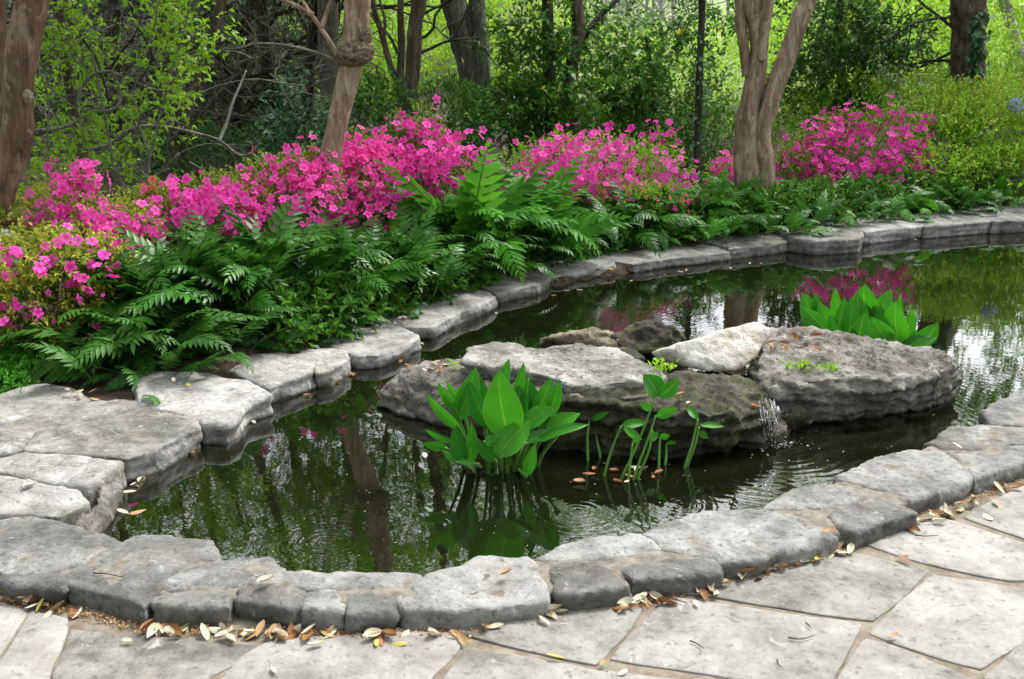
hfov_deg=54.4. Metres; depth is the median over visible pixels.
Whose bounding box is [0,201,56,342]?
azalea bush
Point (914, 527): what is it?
fallen leaf
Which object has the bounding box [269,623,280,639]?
fallen leaf
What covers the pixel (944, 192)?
holly fern
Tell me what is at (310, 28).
dark cedar
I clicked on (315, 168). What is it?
azalea bush
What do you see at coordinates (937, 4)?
woodland
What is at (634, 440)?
water plant
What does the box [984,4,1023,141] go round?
light green shrub
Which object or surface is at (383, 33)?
forked tree
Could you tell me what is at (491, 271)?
holly fern
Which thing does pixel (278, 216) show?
holly fern
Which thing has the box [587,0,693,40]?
bare tree
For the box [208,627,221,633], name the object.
fallen leaf
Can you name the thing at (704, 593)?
fallen leaf
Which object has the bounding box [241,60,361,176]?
evergreen shrub
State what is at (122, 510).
fallen leaf
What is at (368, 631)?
fallen leaf
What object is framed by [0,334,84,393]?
lime ground cover
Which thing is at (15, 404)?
terrace slab
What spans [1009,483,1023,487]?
fallen leaf
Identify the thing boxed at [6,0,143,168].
dark cedar
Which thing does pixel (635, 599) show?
fallen leaf
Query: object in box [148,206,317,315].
holly fern
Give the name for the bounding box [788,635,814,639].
twig
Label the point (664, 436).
water plant
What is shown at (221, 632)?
fallen leaf
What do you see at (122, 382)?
holly fern
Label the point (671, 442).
water plant
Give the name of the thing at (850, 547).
fallen leaf
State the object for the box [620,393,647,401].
boulder
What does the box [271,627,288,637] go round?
fallen leaf
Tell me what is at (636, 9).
bare tree
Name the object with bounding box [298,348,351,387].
edge rock
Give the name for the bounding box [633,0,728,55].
bare tree
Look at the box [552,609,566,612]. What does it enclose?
fallen leaf
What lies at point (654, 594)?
fallen leaf
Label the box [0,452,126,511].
terrace slab
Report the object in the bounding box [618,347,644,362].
boulder
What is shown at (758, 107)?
crape myrtle
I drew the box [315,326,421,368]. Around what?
edge rock
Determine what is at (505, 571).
fallen leaf
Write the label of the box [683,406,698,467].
water plant
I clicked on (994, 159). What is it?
yellow green bush
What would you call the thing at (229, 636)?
fallen leaf
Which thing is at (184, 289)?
holly fern
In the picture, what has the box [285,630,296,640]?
fallen leaf
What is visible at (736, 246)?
edge rock
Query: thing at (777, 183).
feathery ground cover
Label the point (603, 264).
edge rock
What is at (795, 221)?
holly fern
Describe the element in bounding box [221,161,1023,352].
undergrowth
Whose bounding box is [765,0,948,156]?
cherry laurel
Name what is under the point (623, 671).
fallen leaf
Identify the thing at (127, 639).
fallen leaf
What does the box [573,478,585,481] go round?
fallen leaf
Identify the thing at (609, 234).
holly fern
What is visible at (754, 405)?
fallen leaf
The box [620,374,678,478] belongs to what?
water plant
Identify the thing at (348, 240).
holly fern
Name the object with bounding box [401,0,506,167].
cedar tree
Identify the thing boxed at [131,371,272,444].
edge rock
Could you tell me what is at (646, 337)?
boulder
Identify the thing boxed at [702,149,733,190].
azalea bush
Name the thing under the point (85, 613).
leaf litter
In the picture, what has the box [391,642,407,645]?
fallen leaf
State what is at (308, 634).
fallen leaf
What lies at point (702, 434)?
water plant
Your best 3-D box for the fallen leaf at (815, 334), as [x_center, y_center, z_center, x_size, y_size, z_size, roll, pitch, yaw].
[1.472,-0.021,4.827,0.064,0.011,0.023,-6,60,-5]
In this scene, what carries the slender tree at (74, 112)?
on the ground at (222, 370)
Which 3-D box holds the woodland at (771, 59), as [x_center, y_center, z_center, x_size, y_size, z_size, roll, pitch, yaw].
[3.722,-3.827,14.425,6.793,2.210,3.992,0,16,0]
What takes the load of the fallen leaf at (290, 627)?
on the patio
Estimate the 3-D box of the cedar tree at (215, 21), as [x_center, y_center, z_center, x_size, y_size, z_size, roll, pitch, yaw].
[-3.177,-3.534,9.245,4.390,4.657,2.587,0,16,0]
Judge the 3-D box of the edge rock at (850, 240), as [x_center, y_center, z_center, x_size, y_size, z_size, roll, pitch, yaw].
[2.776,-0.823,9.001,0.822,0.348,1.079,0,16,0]
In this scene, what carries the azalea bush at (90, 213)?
on the ground at (222, 370)
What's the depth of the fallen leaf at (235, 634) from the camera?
2.86 m
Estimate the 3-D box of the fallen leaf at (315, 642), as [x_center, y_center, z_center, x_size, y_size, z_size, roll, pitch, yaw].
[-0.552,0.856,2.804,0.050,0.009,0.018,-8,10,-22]
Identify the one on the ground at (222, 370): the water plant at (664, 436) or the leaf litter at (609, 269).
the leaf litter at (609, 269)
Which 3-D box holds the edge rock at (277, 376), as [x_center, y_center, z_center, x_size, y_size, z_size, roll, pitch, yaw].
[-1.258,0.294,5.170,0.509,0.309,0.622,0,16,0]
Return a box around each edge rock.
[22,399,202,482]
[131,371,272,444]
[229,353,317,403]
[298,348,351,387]
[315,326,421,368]
[367,289,497,339]
[478,269,550,302]
[532,255,615,281]
[601,244,730,272]
[693,232,787,259]
[774,222,864,255]
[844,216,923,244]
[911,209,990,238]
[960,204,1023,233]
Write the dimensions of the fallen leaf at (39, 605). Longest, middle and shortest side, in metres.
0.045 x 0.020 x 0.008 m
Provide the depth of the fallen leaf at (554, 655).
2.75 m
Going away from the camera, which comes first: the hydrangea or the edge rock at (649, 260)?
the edge rock at (649, 260)
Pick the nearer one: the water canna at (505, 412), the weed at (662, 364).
the water canna at (505, 412)
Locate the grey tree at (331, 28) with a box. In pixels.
[317,0,338,142]
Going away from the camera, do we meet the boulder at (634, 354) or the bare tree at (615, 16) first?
the boulder at (634, 354)
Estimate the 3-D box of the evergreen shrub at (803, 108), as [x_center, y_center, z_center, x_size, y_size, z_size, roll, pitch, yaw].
[4.224,-2.644,12.032,3.094,1.510,1.290,-3,16,-10]
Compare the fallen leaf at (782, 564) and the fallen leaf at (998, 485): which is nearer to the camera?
the fallen leaf at (782, 564)
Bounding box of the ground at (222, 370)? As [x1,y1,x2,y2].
[0,0,1023,490]
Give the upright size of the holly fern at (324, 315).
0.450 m
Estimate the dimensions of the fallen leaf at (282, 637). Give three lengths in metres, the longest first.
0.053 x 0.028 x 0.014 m
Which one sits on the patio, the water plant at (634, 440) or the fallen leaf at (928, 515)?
the fallen leaf at (928, 515)
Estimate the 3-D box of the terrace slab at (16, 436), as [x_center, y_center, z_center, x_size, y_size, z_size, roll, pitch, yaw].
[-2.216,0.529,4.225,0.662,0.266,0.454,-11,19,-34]
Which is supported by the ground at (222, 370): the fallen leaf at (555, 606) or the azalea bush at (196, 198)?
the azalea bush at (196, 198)
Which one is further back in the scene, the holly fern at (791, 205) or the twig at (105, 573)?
the holly fern at (791, 205)
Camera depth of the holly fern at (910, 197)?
9.70 m
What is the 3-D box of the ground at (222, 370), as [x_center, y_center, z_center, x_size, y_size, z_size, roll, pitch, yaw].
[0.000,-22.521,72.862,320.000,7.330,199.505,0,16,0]
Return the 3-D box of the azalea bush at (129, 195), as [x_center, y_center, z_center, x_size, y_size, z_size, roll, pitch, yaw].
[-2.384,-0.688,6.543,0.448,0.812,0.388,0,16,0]
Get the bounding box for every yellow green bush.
[889,74,1023,207]
[891,72,1023,169]
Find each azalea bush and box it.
[0,155,171,317]
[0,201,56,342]
[0,213,140,353]
[108,166,276,249]
[111,176,179,246]
[208,134,347,234]
[301,125,418,231]
[346,94,505,227]
[492,118,700,203]
[577,176,698,233]
[644,118,685,188]
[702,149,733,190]
[773,94,946,195]
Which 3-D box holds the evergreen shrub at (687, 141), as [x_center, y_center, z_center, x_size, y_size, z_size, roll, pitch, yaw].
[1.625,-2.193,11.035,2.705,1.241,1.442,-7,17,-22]
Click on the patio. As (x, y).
(947, 602)
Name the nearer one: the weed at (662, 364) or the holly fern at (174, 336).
the weed at (662, 364)
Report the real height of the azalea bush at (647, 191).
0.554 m
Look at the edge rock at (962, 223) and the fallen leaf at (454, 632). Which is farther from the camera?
the edge rock at (962, 223)
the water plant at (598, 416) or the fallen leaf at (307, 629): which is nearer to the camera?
the fallen leaf at (307, 629)
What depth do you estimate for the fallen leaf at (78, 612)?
2.96 m
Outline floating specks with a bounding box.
[177,300,891,567]
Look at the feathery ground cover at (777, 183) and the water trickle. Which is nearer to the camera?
the water trickle
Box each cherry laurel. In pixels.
[431,0,673,183]
[579,0,749,169]
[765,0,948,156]
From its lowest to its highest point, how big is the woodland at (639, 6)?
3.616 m
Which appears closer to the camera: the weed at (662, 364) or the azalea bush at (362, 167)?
the weed at (662, 364)
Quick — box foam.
[751,440,843,461]
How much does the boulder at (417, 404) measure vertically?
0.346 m
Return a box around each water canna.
[421,359,587,477]
[800,284,946,352]
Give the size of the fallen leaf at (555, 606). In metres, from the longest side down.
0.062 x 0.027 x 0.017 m
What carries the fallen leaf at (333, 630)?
on the patio
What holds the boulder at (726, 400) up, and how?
in the pond water
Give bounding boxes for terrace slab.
[0,384,90,424]
[0,409,55,457]
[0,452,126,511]
[0,475,90,524]
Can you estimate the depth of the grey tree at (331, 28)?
10.48 m
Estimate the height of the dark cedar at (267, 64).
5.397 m
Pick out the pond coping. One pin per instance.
(170, 579)
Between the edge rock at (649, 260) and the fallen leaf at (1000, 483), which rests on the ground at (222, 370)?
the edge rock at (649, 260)
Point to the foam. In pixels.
(789, 446)
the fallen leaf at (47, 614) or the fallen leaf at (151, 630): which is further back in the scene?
the fallen leaf at (47, 614)
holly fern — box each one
[0,264,306,392]
[8,196,319,354]
[23,215,371,333]
[40,317,208,406]
[49,295,266,375]
[88,311,289,351]
[102,326,253,392]
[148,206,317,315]
[150,317,314,361]
[198,194,445,292]
[207,190,389,297]
[241,290,388,342]
[326,207,498,298]
[329,197,549,288]
[335,240,433,305]
[359,140,600,285]
[363,288,398,312]
[370,218,471,293]
[376,164,575,252]
[401,235,514,291]
[447,150,641,258]
[449,225,573,281]
[538,196,618,256]
[564,177,700,257]
[591,186,751,252]
[631,210,749,245]
[654,176,741,217]
[673,165,778,194]
[686,173,782,232]
[702,209,816,240]
[726,181,836,225]
[727,209,844,239]
[768,190,904,232]
[775,172,863,203]
[805,189,907,227]
[809,171,934,218]
[818,188,940,223]
[837,165,905,194]
[875,175,973,211]
[907,181,1002,215]
[911,163,1023,214]
[973,167,1023,203]
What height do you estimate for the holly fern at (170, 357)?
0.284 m
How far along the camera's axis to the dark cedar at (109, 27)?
12.87 m
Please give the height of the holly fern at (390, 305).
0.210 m
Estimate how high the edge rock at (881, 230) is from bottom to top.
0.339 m
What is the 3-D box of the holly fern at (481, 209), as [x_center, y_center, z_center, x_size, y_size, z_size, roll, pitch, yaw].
[-0.294,-1.062,7.449,1.988,0.985,1.545,6,17,21]
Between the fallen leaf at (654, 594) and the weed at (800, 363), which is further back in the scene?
the weed at (800, 363)
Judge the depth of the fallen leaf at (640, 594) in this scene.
3.04 m
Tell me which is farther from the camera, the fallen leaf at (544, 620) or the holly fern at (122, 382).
the holly fern at (122, 382)
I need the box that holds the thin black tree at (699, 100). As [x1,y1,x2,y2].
[688,0,712,188]
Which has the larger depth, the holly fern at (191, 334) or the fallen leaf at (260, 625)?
the holly fern at (191, 334)
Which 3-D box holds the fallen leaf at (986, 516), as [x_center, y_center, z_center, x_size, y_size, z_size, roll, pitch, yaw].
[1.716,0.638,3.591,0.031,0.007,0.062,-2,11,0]
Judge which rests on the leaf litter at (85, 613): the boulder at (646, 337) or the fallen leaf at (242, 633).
the fallen leaf at (242, 633)
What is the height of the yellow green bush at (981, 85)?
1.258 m
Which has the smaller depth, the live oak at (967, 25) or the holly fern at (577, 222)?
the holly fern at (577, 222)
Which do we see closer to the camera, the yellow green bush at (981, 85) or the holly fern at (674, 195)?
the holly fern at (674, 195)
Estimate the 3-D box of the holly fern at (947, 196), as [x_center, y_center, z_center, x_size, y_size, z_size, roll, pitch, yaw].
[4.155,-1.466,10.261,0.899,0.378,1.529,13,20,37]
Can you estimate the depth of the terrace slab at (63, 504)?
3.57 m
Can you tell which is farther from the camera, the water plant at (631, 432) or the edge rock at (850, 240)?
the edge rock at (850, 240)
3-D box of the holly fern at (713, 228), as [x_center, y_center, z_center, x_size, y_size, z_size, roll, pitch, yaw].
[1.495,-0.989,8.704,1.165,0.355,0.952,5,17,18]
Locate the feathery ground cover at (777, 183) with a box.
[774,171,930,214]
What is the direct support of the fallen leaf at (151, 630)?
on the patio
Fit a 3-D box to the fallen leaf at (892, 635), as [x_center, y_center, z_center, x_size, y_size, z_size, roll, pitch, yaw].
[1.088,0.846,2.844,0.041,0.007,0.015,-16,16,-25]
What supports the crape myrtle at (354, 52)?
on the ground at (222, 370)
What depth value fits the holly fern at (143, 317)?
5.45 m
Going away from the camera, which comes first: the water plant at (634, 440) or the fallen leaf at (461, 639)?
the fallen leaf at (461, 639)
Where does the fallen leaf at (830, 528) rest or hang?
on the pond coping
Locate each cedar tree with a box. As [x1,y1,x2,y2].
[154,0,226,203]
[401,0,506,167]
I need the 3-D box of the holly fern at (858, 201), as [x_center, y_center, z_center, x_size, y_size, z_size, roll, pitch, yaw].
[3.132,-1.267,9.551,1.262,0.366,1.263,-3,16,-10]
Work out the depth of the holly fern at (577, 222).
7.53 m
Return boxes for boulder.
[377,359,467,418]
[403,386,452,429]
[450,369,790,457]
[460,341,667,393]
[539,326,619,348]
[611,319,685,355]
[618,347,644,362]
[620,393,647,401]
[652,322,770,370]
[746,326,962,425]
[754,381,809,430]
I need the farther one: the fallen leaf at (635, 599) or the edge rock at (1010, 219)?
the edge rock at (1010, 219)
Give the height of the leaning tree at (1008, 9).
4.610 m
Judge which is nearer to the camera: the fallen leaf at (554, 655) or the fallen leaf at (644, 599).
the fallen leaf at (554, 655)
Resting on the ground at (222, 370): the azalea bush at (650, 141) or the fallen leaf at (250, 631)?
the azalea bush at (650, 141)
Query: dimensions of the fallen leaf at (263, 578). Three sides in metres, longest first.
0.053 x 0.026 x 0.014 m
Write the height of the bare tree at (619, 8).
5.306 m
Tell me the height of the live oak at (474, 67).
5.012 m
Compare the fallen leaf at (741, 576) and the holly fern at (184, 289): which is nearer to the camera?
the fallen leaf at (741, 576)
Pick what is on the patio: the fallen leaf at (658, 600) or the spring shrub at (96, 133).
the fallen leaf at (658, 600)
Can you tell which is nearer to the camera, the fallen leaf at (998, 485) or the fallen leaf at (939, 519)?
the fallen leaf at (939, 519)
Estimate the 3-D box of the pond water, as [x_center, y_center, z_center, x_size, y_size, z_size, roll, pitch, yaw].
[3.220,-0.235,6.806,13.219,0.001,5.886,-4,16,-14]
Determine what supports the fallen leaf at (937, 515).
on the patio
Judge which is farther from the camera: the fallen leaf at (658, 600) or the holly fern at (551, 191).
the holly fern at (551, 191)
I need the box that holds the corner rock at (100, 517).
[74,471,124,533]
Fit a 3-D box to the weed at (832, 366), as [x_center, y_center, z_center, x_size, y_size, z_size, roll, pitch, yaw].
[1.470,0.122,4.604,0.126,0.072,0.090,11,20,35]
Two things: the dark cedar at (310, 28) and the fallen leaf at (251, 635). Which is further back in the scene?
the dark cedar at (310, 28)
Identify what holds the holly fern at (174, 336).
on the ground at (222, 370)
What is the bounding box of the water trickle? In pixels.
[758,398,786,442]
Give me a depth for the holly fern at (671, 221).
8.31 m
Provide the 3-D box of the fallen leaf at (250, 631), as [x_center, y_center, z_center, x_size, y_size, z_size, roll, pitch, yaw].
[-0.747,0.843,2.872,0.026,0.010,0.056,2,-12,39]
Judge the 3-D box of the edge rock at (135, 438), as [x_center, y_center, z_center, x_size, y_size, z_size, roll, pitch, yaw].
[-1.721,0.524,4.348,0.764,0.321,0.748,0,16,0]
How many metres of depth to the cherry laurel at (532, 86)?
10.00 m
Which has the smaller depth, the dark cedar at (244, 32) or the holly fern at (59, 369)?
the holly fern at (59, 369)
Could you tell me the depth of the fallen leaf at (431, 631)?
2.85 m
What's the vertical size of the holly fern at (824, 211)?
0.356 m
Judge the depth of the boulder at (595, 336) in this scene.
5.60 m
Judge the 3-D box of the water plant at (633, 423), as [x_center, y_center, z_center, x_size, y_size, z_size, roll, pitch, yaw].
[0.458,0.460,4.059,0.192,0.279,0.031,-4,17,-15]
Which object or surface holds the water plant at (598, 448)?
in the pond water
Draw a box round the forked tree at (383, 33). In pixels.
[370,0,404,119]
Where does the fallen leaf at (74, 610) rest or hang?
on the patio
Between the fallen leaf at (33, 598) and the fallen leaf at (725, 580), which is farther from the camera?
the fallen leaf at (725, 580)
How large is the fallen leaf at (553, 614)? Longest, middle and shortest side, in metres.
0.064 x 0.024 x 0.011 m
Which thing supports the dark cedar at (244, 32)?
on the ground at (222, 370)
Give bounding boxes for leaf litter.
[3,477,1022,640]
[354,206,979,325]
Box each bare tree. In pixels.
[587,0,668,37]
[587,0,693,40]
[593,0,697,21]
[605,0,678,49]
[616,0,688,30]
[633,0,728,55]
[637,1,794,44]
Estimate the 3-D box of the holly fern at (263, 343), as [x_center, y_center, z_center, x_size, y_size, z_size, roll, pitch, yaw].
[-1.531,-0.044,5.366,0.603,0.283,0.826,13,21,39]
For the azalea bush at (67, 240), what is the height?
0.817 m
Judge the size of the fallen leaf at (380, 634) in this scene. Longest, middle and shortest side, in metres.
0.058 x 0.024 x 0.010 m
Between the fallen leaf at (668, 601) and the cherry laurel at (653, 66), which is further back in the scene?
the cherry laurel at (653, 66)
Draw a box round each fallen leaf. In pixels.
[23,482,34,486]
[23,594,40,602]
[36,598,43,611]
[42,610,51,617]
[47,600,63,611]
[71,608,80,615]
[72,607,81,618]
[117,508,128,513]
[122,637,133,640]
[129,509,145,514]
[140,617,154,629]
[147,622,159,637]
[155,623,161,636]
[165,626,174,633]
[171,623,182,636]
[200,622,209,639]
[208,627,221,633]
[213,629,229,636]
[219,622,226,629]
[222,632,235,641]
[230,625,237,638]
[239,631,250,635]
[245,629,254,632]
[245,630,259,639]
[255,619,264,636]
[257,574,273,581]
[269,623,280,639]
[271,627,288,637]
[275,631,287,639]
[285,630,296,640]
[288,622,293,632]
[293,624,301,632]
[301,623,314,634]
[302,629,312,640]
[307,640,324,645]
[321,630,334,636]
[324,628,336,637]
[325,625,333,635]
[363,628,381,636]
[368,631,384,637]
[374,637,379,645]
[378,636,383,645]
[382,628,396,635]
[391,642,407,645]
[401,629,409,636]
[427,627,440,635]
[450,629,467,640]
[458,633,465,645]
[487,623,503,627]
[499,568,510,574]
[538,615,548,624]
[545,653,563,657]
[546,610,557,618]
[548,603,560,609]
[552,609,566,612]
[569,392,582,396]
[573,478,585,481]
[612,606,628,608]
[617,597,633,603]
[618,669,626,674]
[627,603,639,608]
[632,594,642,602]
[637,592,646,599]
[640,595,646,603]
[649,591,661,598]
[656,596,667,602]
[659,597,677,604]
[700,588,707,599]
[722,578,729,583]
[738,572,746,578]
[740,567,754,572]
[751,403,759,407]
[772,561,787,567]
[792,332,797,341]
[809,333,821,336]
[822,526,835,531]
[847,543,854,553]
[888,632,897,637]
[898,555,910,561]
[909,524,920,531]
[922,514,935,518]
[929,509,941,517]
[933,518,947,521]
[940,506,952,515]
[955,503,963,509]
[983,514,992,519]
[992,482,1004,487]
[994,481,1004,493]
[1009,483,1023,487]
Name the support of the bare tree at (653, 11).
on the ground at (222, 370)
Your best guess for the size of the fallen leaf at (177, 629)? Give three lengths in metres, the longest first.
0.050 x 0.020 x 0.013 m
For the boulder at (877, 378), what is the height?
0.618 m
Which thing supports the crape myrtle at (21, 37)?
on the ground at (222, 370)
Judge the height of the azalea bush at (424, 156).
1.219 m
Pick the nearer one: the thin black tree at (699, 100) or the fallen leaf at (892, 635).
the fallen leaf at (892, 635)
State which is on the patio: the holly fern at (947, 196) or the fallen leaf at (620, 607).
the fallen leaf at (620, 607)
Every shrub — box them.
[6,0,373,205]
[88,113,324,204]
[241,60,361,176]
[305,65,503,186]
[557,87,778,180]
[771,57,974,169]
[851,60,935,93]
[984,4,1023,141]
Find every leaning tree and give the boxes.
[943,55,951,113]
[998,0,1023,89]
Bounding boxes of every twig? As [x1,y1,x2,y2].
[93,572,121,576]
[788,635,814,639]
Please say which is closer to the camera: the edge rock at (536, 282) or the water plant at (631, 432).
the water plant at (631, 432)
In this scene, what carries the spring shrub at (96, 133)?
on the ground at (222, 370)
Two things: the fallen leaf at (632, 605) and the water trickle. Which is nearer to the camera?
the fallen leaf at (632, 605)
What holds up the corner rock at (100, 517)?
on the ground at (222, 370)
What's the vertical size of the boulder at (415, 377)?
0.432 m
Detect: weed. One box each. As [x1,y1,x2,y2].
[447,359,459,368]
[648,357,676,371]
[653,357,678,370]
[780,359,816,371]
[816,359,842,371]
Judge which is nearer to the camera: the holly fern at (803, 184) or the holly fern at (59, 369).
the holly fern at (59, 369)
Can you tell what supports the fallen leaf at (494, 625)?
on the patio
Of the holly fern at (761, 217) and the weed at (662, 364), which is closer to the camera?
the weed at (662, 364)
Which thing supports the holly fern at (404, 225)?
on the ground at (222, 370)
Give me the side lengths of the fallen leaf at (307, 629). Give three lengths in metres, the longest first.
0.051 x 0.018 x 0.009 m
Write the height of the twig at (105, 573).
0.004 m
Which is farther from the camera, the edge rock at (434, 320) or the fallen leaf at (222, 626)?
the edge rock at (434, 320)
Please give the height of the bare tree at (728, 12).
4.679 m
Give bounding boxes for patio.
[0,478,1023,678]
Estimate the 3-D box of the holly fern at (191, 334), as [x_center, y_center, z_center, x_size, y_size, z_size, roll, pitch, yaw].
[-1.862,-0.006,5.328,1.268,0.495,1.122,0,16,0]
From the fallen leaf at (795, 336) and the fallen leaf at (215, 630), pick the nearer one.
the fallen leaf at (215, 630)
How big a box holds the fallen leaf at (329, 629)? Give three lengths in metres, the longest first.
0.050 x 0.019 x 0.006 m
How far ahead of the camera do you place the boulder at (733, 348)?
4.72 m
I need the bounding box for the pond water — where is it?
[103,233,1023,576]
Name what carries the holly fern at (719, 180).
on the ground at (222, 370)
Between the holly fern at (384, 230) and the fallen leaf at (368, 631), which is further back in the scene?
the holly fern at (384, 230)
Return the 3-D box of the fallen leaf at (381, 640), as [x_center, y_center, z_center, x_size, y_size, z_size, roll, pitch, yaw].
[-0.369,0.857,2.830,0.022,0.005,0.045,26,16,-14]
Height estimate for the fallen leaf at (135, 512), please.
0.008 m
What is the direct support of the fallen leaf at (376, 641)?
on the patio
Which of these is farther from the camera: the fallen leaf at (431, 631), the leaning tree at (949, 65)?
the leaning tree at (949, 65)
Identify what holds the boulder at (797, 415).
in the pond water
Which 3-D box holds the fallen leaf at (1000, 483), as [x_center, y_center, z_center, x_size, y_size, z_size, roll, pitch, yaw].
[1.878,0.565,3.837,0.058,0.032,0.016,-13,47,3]
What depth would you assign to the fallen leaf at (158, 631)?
2.88 m
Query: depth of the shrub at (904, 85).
17.24 m
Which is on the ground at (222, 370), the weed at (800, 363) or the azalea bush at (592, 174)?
the azalea bush at (592, 174)
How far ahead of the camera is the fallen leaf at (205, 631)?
2.87 m
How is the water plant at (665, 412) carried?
in the pond water
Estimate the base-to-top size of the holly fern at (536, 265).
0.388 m
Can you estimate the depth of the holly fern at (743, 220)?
8.58 m
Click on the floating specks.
(446, 519)
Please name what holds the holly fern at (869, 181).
on the ground at (222, 370)
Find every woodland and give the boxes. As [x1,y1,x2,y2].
[6,0,343,152]
[186,0,1023,108]
[504,0,730,15]
[557,2,997,139]
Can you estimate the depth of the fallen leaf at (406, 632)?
2.87 m
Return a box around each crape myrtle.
[0,0,49,300]
[220,0,374,234]
[733,0,816,190]
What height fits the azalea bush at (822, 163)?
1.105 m
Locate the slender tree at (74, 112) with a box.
[34,0,260,232]
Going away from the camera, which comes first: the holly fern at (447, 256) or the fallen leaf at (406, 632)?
the fallen leaf at (406, 632)
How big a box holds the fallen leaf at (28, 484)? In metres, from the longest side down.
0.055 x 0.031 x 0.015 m
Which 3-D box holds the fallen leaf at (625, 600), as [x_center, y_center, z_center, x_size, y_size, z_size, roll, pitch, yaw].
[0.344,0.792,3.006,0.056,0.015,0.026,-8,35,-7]
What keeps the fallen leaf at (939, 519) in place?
on the patio
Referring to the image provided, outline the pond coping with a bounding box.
[0,389,1023,633]
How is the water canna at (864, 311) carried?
in the pond water
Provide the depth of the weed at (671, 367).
4.48 m
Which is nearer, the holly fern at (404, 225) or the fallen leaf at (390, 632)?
the fallen leaf at (390, 632)
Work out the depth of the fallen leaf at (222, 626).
2.87 m
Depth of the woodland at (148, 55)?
13.85 m
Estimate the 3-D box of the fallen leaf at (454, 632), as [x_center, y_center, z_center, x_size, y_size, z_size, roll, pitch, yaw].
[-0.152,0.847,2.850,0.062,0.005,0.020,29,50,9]
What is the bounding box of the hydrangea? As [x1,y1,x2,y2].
[1007,97,1023,192]
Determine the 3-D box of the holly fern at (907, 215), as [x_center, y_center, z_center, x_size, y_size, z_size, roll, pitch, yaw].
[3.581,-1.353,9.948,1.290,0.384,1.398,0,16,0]
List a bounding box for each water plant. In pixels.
[586,411,609,460]
[595,429,603,457]
[603,418,644,475]
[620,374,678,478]
[623,427,652,478]
[627,436,638,479]
[632,402,678,479]
[649,431,669,468]
[664,440,675,464]
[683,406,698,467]
[687,422,724,466]
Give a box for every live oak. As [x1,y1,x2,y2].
[440,0,492,145]
[798,0,1023,166]
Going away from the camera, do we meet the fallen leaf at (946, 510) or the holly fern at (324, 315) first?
the fallen leaf at (946, 510)
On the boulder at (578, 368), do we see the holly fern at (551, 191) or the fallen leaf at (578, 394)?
the fallen leaf at (578, 394)
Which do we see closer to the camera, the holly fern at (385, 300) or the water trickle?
the water trickle
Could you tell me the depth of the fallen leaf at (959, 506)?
3.67 m
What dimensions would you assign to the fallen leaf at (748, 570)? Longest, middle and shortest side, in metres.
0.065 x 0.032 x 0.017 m
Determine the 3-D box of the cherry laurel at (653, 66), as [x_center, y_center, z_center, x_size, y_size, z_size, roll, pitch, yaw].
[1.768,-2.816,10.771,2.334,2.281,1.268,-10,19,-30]
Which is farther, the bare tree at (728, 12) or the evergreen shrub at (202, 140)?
the bare tree at (728, 12)
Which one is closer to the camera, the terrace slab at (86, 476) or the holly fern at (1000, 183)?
the terrace slab at (86, 476)
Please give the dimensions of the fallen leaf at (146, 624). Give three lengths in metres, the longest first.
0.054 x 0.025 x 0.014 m
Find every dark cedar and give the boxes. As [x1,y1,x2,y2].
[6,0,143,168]
[10,0,241,154]
[76,0,389,157]
[102,0,481,160]
[126,0,395,163]
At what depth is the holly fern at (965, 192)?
9.96 m
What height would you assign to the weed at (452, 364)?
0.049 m
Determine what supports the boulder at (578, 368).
on the boulder at (726, 400)
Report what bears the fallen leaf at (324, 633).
on the patio
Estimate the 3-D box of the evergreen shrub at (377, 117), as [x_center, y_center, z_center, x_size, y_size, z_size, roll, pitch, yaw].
[-1.015,-1.970,9.344,1.891,1.174,1.084,0,16,0]
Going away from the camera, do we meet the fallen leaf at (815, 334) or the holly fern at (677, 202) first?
the fallen leaf at (815, 334)
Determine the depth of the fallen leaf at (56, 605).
2.99 m
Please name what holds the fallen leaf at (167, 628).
on the patio
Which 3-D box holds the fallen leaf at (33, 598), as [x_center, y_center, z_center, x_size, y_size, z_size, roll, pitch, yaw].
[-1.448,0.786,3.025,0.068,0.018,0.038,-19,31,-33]
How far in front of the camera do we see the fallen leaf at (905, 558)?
3.28 m

